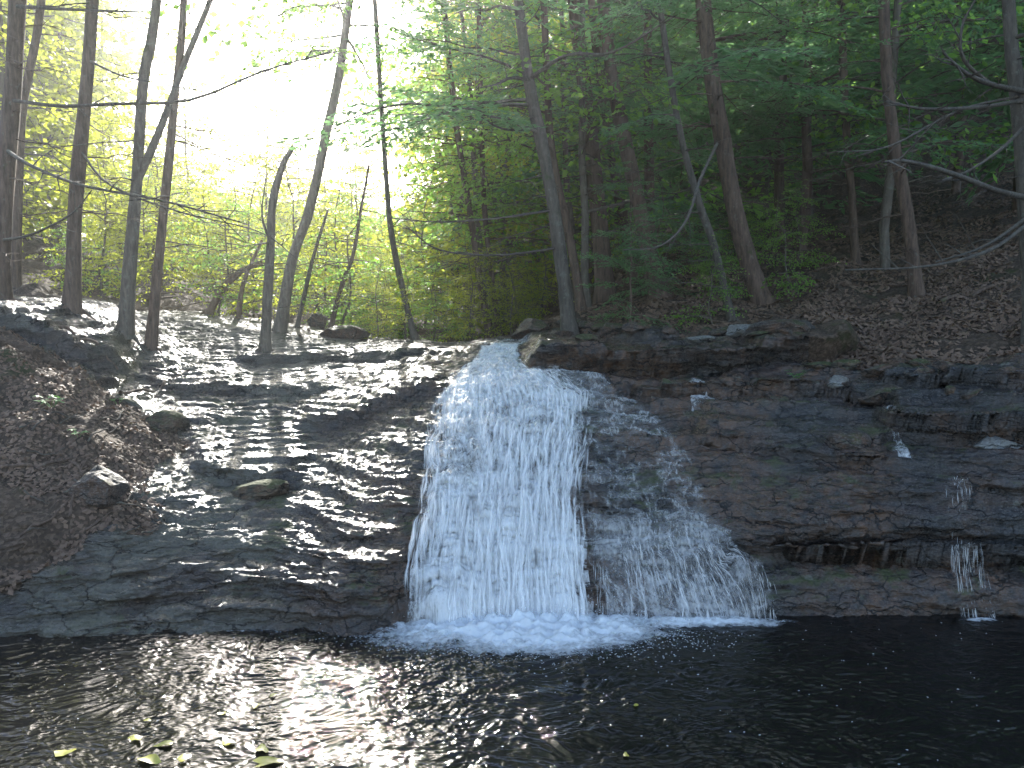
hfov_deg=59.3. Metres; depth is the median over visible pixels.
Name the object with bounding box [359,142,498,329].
bush
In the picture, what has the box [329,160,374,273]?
leafy tree
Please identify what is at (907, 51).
woodland tree
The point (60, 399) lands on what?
herb
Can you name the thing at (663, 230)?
bush
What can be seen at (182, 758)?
floating leaf
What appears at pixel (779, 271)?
twig
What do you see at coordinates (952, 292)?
twig
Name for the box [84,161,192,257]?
bush
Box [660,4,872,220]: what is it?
woodland tree
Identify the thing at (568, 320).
leaning tree
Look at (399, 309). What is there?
bush
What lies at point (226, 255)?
bush
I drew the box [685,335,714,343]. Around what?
flat stone
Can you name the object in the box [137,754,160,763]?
floating leaf
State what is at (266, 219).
bush
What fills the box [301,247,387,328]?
bush
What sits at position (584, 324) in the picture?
rubble stone
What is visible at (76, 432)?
herb
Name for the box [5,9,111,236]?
sunlit tree
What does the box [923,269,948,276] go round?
twig
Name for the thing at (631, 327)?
rubble stone
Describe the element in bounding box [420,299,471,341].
bush
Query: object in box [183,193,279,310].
bush
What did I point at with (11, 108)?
hemlock tree
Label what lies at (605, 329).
rubble stone
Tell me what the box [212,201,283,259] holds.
bush
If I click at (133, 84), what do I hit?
woods
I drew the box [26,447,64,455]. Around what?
twig
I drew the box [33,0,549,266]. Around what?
sky
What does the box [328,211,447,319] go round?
bush
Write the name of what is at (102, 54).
sunlit tree
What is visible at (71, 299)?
hemlock tree
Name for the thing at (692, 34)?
woodland tree
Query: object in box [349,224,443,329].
bush
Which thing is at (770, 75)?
woodland tree
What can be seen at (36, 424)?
twig
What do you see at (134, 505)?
twig
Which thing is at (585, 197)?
woodland tree
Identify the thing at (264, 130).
leafy tree
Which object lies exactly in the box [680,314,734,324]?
fallen branch
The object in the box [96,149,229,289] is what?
bush
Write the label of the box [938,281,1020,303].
fallen branch
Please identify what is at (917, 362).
rubble stone
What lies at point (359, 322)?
bush
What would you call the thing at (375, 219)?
leafy tree
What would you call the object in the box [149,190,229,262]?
bush
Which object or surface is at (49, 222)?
bush
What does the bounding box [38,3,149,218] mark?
sunlit tree
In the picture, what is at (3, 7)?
sunlit tree
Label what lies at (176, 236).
bush
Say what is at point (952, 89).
woodland tree
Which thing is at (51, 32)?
sunlit tree
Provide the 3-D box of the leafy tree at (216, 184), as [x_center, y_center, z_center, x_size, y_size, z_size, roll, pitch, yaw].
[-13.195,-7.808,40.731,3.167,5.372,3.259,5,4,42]
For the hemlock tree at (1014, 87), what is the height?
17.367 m
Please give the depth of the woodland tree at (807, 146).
18.92 m
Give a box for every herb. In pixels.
[35,395,64,406]
[69,428,87,436]
[785,370,806,378]
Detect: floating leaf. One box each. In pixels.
[54,748,75,756]
[128,734,140,739]
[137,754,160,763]
[152,740,172,746]
[177,754,190,761]
[222,738,234,744]
[253,756,283,766]
[256,743,268,752]
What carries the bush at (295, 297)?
on the bank
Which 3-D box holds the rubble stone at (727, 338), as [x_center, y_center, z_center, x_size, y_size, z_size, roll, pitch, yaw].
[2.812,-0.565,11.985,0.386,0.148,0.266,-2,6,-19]
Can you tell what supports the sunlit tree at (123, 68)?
on the bank
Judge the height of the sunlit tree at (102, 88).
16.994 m
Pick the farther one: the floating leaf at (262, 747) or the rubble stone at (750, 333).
the rubble stone at (750, 333)
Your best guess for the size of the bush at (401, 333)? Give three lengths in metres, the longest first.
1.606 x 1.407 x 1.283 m
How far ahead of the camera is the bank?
10.00 m
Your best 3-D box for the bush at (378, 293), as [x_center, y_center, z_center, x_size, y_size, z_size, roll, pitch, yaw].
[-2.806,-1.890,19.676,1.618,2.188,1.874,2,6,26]
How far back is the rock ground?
9.32 m
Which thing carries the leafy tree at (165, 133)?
on the bank
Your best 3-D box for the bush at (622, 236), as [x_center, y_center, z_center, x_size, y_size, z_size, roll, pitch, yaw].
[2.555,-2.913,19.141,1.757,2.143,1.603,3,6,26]
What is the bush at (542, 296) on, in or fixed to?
on the hillside
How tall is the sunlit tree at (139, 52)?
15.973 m
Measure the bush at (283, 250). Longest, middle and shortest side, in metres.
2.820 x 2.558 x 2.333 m
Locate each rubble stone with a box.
[551,329,573,336]
[556,318,582,326]
[574,334,597,340]
[577,321,593,329]
[590,323,622,332]
[596,323,615,337]
[622,322,650,333]
[650,340,667,347]
[662,325,676,334]
[698,327,711,335]
[708,326,727,336]
[711,336,737,344]
[741,330,772,336]
[792,332,802,334]
[803,361,831,368]
[830,359,860,369]
[861,364,891,376]
[905,358,930,366]
[913,368,934,372]
[932,360,954,371]
[944,385,955,394]
[960,388,982,398]
[997,366,1015,371]
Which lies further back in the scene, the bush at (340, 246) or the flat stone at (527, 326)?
the bush at (340, 246)
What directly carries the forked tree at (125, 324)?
on the rock ground
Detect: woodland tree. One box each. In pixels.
[429,0,767,238]
[449,0,761,292]
[460,0,738,307]
[469,0,785,307]
[507,18,734,258]
[564,0,838,237]
[577,0,797,232]
[612,3,757,203]
[617,0,946,236]
[627,5,802,184]
[633,0,953,255]
[657,0,946,215]
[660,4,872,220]
[727,0,947,182]
[739,0,878,127]
[762,0,1023,271]
[831,0,1023,193]
[862,0,1023,167]
[866,0,1023,210]
[867,0,1023,115]
[876,0,1023,205]
[937,1,1022,68]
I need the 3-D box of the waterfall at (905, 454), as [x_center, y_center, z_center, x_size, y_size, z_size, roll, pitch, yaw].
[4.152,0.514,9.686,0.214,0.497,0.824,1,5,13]
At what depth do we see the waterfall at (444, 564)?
8.77 m
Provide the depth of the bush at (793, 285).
14.68 m
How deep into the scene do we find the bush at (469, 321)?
16.88 m
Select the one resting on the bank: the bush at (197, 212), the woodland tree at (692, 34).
the bush at (197, 212)
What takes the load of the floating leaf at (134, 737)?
on the pool
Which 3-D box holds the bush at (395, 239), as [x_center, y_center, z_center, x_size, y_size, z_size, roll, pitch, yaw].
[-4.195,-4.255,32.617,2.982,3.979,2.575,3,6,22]
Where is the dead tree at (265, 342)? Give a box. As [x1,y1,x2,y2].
[210,145,305,352]
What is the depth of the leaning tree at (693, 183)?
13.15 m
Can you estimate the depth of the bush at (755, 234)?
20.74 m
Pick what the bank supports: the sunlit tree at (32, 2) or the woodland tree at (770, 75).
the sunlit tree at (32, 2)
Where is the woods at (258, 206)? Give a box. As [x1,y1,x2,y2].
[34,140,576,287]
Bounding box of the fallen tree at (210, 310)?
[141,261,262,315]
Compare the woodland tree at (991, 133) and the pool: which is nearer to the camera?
the pool
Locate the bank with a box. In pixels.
[0,233,481,594]
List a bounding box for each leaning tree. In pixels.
[273,0,674,335]
[549,0,835,321]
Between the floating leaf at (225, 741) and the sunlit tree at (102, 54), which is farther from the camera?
the sunlit tree at (102, 54)
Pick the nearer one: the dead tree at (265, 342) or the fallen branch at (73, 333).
the fallen branch at (73, 333)
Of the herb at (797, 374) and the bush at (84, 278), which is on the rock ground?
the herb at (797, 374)
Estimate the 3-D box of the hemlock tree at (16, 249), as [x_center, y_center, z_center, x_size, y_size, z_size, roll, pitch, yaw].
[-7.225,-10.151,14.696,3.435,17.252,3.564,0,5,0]
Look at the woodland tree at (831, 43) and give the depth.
31.75 m
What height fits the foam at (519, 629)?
0.209 m
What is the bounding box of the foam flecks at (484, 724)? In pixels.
[30,621,1002,759]
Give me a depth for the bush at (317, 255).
29.09 m
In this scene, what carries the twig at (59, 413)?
on the bank
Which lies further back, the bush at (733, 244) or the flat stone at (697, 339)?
the bush at (733, 244)
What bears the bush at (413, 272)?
on the bank
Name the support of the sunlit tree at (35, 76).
on the bank
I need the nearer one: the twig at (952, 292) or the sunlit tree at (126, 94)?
the twig at (952, 292)
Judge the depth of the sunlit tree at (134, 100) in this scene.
35.51 m
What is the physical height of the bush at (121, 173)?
4.587 m
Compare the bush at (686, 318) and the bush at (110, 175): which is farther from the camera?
the bush at (110, 175)
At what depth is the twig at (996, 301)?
12.69 m
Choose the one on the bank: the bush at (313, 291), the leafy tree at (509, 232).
the bush at (313, 291)
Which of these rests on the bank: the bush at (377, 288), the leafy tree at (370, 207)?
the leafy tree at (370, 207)
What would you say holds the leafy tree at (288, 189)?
on the bank
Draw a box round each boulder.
[144,410,189,433]
[231,479,289,499]
[307,313,327,329]
[319,325,369,339]
[824,426,870,449]
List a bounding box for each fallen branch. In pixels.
[4,457,77,469]
[19,496,74,536]
[59,325,117,369]
[118,369,189,393]
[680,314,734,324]
[859,341,928,367]
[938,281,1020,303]
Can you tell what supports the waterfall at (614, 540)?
on the rock ground
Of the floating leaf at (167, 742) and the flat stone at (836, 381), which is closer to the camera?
the floating leaf at (167, 742)
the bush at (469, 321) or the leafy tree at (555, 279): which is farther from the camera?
the leafy tree at (555, 279)
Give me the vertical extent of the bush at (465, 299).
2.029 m
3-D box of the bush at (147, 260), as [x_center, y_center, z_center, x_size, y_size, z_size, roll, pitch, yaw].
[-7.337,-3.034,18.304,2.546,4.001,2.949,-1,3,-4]
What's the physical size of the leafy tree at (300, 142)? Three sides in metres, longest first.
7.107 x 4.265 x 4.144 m
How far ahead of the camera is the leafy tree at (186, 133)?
30.23 m
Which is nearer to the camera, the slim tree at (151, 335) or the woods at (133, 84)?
the slim tree at (151, 335)
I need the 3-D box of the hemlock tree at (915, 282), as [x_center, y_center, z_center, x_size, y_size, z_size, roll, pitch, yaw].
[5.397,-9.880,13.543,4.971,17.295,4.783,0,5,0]
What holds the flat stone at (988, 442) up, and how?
on the rock ground
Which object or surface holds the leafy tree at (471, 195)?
on the hillside
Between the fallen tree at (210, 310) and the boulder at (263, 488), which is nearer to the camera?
the boulder at (263, 488)
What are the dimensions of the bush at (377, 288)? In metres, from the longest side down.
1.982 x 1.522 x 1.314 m
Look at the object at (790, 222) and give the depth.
24.93 m
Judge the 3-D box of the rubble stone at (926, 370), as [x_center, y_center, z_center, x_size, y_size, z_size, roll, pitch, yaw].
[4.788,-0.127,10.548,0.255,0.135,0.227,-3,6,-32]
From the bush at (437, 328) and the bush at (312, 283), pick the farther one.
the bush at (312, 283)
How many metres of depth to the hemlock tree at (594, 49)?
18.56 m
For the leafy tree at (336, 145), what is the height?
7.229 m
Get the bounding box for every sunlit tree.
[0,0,130,223]
[0,0,163,245]
[2,0,143,242]
[2,0,165,257]
[2,3,126,232]
[2,5,60,215]
[3,15,76,207]
[4,0,152,224]
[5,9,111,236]
[23,0,139,246]
[23,0,167,241]
[23,51,87,228]
[26,1,147,236]
[27,1,156,228]
[35,7,160,237]
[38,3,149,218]
[50,0,175,244]
[69,31,130,183]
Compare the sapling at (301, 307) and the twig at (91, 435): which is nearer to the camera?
the twig at (91, 435)
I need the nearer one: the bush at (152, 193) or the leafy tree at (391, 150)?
the bush at (152, 193)
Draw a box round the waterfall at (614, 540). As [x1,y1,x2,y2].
[557,372,743,616]
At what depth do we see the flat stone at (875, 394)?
10.39 m
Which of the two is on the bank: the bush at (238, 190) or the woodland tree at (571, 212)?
the bush at (238, 190)
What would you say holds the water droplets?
on the pool
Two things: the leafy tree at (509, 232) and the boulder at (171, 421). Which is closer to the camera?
the boulder at (171, 421)
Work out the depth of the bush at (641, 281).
13.21 m
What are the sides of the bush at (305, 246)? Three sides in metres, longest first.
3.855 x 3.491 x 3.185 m
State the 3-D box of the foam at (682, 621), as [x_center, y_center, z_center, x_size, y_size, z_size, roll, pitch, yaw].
[1.750,2.156,8.135,2.300,0.069,0.440,0,5,0]
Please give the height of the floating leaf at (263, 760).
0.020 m
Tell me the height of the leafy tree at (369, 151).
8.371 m
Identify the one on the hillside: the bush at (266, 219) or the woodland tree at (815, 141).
the woodland tree at (815, 141)
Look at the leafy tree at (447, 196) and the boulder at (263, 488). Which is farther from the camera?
the leafy tree at (447, 196)
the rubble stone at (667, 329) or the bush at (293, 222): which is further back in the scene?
the bush at (293, 222)
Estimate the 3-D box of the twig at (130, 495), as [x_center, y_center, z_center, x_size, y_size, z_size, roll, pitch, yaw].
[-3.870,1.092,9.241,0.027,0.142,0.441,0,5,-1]
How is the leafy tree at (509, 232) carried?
on the hillside
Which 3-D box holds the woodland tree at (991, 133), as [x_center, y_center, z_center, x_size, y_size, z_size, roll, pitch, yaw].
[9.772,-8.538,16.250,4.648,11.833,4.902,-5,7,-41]
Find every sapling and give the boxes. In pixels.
[223,240,308,318]
[249,210,358,328]
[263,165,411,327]
[319,0,435,340]
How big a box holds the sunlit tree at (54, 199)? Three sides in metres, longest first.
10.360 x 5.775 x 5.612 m
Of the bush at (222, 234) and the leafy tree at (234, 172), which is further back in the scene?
the leafy tree at (234, 172)
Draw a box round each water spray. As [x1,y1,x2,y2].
[407,345,587,621]
[600,522,774,625]
[951,476,989,612]
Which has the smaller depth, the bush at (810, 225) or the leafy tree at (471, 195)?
the bush at (810, 225)
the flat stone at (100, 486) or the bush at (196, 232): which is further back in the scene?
the bush at (196, 232)
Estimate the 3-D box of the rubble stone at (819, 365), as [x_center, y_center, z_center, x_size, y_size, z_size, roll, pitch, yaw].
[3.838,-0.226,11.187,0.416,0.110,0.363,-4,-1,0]
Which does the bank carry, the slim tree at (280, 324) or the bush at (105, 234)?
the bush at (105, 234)
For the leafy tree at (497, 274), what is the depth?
21.43 m
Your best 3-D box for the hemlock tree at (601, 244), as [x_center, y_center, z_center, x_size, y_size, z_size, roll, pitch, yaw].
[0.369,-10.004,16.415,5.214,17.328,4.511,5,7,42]
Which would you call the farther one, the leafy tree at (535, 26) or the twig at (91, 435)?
the leafy tree at (535, 26)
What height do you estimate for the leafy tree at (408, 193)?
11.587 m
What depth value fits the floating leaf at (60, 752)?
5.81 m
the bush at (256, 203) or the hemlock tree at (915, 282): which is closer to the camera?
the hemlock tree at (915, 282)
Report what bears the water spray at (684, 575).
in the waterfall at (614, 540)
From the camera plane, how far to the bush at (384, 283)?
20.20 m
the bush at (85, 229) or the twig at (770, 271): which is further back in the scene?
the bush at (85, 229)
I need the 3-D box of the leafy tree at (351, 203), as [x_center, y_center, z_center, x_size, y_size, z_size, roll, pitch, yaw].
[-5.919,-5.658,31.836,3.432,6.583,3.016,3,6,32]
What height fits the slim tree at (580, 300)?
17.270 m
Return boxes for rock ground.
[0,293,1023,637]
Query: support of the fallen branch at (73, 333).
on the rock ground
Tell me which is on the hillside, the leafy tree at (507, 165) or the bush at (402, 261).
the leafy tree at (507, 165)
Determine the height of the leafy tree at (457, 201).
12.305 m
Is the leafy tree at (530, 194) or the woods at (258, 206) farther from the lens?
the woods at (258, 206)
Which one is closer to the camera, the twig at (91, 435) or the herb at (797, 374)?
the twig at (91, 435)
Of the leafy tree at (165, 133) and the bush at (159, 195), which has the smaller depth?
the bush at (159, 195)
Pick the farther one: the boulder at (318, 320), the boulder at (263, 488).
the boulder at (318, 320)
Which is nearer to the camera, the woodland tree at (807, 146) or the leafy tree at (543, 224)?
the woodland tree at (807, 146)
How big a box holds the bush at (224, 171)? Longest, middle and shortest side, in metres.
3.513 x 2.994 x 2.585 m
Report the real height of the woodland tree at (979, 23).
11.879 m
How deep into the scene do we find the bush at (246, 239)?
29.94 m
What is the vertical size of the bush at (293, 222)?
4.554 m
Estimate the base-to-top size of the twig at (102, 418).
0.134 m
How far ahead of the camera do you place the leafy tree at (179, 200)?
42.09 m
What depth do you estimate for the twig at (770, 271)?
17.03 m
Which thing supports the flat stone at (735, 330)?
on the rock ground
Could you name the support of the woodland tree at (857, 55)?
on the hillside
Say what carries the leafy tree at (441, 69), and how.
on the hillside
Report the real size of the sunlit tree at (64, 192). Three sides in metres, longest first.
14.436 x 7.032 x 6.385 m
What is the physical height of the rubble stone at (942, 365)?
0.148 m
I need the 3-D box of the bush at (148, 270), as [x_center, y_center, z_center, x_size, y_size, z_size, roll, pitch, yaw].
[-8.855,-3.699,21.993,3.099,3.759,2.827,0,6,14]
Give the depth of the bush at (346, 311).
18.27 m
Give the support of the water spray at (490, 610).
on the pool
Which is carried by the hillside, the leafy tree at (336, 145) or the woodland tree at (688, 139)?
the woodland tree at (688, 139)
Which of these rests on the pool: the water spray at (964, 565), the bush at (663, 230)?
the water spray at (964, 565)
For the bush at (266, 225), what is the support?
on the bank
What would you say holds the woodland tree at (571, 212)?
on the hillside
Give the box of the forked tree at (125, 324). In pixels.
[15,0,287,353]
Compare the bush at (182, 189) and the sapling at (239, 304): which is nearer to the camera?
the sapling at (239, 304)
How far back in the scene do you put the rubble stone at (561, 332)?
13.40 m
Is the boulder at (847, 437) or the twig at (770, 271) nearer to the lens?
the boulder at (847, 437)
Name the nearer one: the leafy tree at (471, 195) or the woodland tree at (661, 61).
the woodland tree at (661, 61)
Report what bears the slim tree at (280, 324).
on the rock ground
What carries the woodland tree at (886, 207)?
on the hillside
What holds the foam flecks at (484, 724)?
on the pool
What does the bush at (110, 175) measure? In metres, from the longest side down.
4.653 x 3.605 x 3.112 m
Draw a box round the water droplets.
[320,596,714,638]
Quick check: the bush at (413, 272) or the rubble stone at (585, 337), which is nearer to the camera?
the rubble stone at (585, 337)
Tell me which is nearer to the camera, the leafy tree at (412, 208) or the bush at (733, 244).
the bush at (733, 244)
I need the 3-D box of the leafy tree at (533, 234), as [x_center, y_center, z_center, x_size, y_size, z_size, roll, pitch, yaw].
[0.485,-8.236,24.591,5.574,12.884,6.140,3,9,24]
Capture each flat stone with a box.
[68,465,129,510]
[511,318,549,338]
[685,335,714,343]
[726,324,751,337]
[746,319,815,334]
[826,375,848,387]
[857,383,901,404]
[973,436,1022,449]
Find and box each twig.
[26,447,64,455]
[31,413,77,429]
[41,409,83,418]
[87,424,121,441]
[100,409,147,420]
[116,502,156,510]
[126,480,143,501]
[141,526,160,533]
[735,309,772,314]
[738,268,799,276]
[767,268,813,280]
[791,281,844,294]
[818,264,874,270]
[845,309,877,320]
[853,307,904,315]
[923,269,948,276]
[951,291,981,299]
[976,296,1017,305]
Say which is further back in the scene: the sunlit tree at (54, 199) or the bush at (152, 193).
the sunlit tree at (54, 199)
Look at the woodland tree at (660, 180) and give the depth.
28.30 m
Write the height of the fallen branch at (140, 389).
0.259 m
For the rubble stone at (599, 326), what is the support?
on the rock ground
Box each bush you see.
[24,146,154,296]
[34,175,124,257]
[43,125,190,273]
[43,217,119,296]
[46,114,199,280]
[56,201,114,251]
[71,105,233,297]
[82,156,217,289]
[84,147,218,307]
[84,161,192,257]
[85,140,211,310]
[85,144,208,253]
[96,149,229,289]
[124,142,217,254]
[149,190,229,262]
[153,189,219,263]
[164,162,296,316]
[164,172,277,314]
[171,144,328,317]
[182,188,261,302]
[183,164,249,262]
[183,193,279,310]
[208,133,352,322]
[209,176,275,262]
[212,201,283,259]
[219,210,316,293]
[221,178,323,296]
[228,178,283,273]
[230,220,264,266]
[232,230,310,302]
[240,194,303,275]
[255,170,401,323]
[275,188,323,264]
[275,218,364,318]
[277,201,361,299]
[277,219,319,283]
[279,194,336,288]
[280,147,400,323]
[290,177,426,328]
[299,204,385,308]
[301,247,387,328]
[311,189,363,295]
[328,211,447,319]
[332,295,374,320]
[333,251,420,338]
[336,253,426,331]
[343,242,407,330]
[344,249,416,328]
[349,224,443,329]
[357,213,430,299]
[358,250,431,329]
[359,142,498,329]
[364,251,434,339]
[368,248,453,334]
[381,273,445,338]
[383,213,444,322]
[390,255,484,340]
[405,251,466,334]
[420,231,520,341]
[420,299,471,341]
[429,234,514,331]
[431,252,507,341]
[466,241,557,338]
[499,221,573,320]
[576,160,690,332]
[592,210,643,280]
[594,164,731,310]
[635,193,677,260]
[658,233,752,327]
[678,226,747,295]
[716,204,760,268]
[732,190,817,300]
[746,202,776,250]
[747,172,846,272]
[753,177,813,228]
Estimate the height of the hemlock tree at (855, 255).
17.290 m
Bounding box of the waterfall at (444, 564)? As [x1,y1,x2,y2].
[408,336,592,630]
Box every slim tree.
[141,0,296,352]
[192,0,443,333]
[312,0,567,337]
[354,0,629,336]
[417,0,633,312]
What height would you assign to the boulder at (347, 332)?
0.418 m
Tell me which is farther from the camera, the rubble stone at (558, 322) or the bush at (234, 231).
the bush at (234, 231)
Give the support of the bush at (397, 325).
on the bank
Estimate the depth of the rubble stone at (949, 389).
10.20 m
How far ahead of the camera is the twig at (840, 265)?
16.51 m
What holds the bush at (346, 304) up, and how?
on the bank
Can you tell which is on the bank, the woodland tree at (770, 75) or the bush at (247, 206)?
the bush at (247, 206)
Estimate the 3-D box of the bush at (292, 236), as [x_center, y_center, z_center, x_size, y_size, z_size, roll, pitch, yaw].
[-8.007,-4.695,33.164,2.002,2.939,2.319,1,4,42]
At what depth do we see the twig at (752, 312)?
13.86 m
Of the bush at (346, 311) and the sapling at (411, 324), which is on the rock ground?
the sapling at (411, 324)
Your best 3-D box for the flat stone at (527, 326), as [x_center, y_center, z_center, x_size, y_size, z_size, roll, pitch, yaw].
[0.300,-0.861,14.356,0.626,0.373,0.615,0,-1,0]
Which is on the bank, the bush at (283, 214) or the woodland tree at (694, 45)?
the bush at (283, 214)
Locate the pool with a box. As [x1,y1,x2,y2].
[0,613,1023,767]
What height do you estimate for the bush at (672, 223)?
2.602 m
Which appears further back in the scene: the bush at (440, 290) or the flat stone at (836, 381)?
the bush at (440, 290)
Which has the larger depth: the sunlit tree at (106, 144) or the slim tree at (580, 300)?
the sunlit tree at (106, 144)
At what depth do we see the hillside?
16.86 m
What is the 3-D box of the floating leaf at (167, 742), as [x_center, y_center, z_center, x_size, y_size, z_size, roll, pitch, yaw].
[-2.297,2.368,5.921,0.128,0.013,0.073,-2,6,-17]
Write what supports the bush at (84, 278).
on the bank
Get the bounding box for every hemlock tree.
[0,0,101,287]
[0,0,353,301]
[5,0,299,319]
[461,0,695,304]
[478,0,716,287]
[501,0,724,299]
[514,0,778,289]
[578,0,897,306]
[686,0,1023,297]
[731,0,923,265]
[836,0,1023,346]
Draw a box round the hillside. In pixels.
[467,1,1023,378]
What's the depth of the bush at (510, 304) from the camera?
17.02 m
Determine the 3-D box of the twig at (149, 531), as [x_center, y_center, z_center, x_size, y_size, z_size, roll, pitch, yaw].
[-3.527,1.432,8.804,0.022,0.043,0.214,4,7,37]
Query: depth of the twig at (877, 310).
13.61 m
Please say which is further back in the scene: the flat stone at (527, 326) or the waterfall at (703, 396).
the flat stone at (527, 326)
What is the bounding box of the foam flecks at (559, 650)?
[295,629,805,675]
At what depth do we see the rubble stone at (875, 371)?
10.69 m
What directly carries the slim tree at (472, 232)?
on the rock ground
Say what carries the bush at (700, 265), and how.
on the hillside
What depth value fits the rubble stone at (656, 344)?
11.62 m
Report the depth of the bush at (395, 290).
20.94 m
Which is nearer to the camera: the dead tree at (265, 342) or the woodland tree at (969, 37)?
the dead tree at (265, 342)
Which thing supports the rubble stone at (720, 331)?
on the rock ground
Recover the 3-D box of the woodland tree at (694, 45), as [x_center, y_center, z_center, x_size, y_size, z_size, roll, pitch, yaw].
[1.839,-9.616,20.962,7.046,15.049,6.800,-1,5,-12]
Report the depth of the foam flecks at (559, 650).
7.61 m
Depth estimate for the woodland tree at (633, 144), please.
29.57 m
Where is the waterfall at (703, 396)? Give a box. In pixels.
[690,380,713,400]
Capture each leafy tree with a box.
[128,17,238,249]
[152,107,210,238]
[171,146,198,256]
[195,151,237,255]
[205,53,308,261]
[210,137,261,255]
[254,114,332,279]
[256,144,316,221]
[286,108,365,297]
[298,90,407,296]
[316,150,379,301]
[324,1,622,321]
[329,152,385,294]
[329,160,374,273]
[332,3,534,325]
[337,0,547,323]
[351,0,637,332]
[355,180,413,300]
[356,24,511,314]
[363,1,466,242]
[382,0,619,337]
[386,0,577,306]
[387,0,549,307]
[391,0,562,328]
[398,0,550,298]
[401,0,556,308]
[409,0,636,307]
[491,20,599,289]
[496,17,623,259]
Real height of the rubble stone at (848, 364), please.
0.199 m
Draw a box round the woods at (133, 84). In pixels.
[24,0,177,233]
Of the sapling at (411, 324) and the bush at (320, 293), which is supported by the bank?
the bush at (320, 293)
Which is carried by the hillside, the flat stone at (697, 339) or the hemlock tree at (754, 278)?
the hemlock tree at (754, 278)
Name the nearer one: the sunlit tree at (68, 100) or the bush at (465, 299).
the bush at (465, 299)
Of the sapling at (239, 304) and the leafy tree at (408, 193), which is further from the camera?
the leafy tree at (408, 193)
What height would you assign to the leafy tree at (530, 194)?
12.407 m
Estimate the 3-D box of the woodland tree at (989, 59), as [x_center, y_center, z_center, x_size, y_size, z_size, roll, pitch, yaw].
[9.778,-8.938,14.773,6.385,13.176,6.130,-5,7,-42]
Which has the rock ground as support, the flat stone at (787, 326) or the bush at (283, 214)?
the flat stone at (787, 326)
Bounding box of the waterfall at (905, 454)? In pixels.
[897,442,909,457]
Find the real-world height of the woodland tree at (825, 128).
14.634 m
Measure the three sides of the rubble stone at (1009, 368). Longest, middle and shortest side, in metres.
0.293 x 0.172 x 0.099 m
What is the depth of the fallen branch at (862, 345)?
11.47 m
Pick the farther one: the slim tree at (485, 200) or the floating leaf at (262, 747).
the slim tree at (485, 200)
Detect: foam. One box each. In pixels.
[391,609,663,653]
[642,616,775,627]
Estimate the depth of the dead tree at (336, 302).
17.81 m
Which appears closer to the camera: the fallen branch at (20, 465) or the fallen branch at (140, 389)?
the fallen branch at (20, 465)
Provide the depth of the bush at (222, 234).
24.09 m
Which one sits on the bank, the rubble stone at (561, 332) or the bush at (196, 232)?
the bush at (196, 232)
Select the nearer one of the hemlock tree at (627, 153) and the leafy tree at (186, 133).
the hemlock tree at (627, 153)
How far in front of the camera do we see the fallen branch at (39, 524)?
8.64 m
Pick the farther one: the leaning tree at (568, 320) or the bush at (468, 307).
the bush at (468, 307)
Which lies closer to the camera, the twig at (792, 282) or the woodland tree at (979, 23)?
the twig at (792, 282)
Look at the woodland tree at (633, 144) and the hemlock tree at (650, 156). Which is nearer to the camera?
the hemlock tree at (650, 156)
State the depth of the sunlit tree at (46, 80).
26.46 m
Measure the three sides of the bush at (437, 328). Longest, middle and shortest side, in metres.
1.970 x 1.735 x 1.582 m
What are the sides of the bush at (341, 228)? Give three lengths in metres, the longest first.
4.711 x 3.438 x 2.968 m
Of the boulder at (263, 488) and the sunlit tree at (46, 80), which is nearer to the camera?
the boulder at (263, 488)
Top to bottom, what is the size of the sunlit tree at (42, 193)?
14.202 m
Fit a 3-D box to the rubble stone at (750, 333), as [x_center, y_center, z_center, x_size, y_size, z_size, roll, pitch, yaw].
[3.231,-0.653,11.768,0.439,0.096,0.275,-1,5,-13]
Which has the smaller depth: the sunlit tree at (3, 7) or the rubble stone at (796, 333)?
the rubble stone at (796, 333)
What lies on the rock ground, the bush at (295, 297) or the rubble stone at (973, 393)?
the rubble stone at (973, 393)
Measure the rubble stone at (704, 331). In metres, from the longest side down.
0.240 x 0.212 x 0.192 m
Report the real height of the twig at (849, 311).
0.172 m

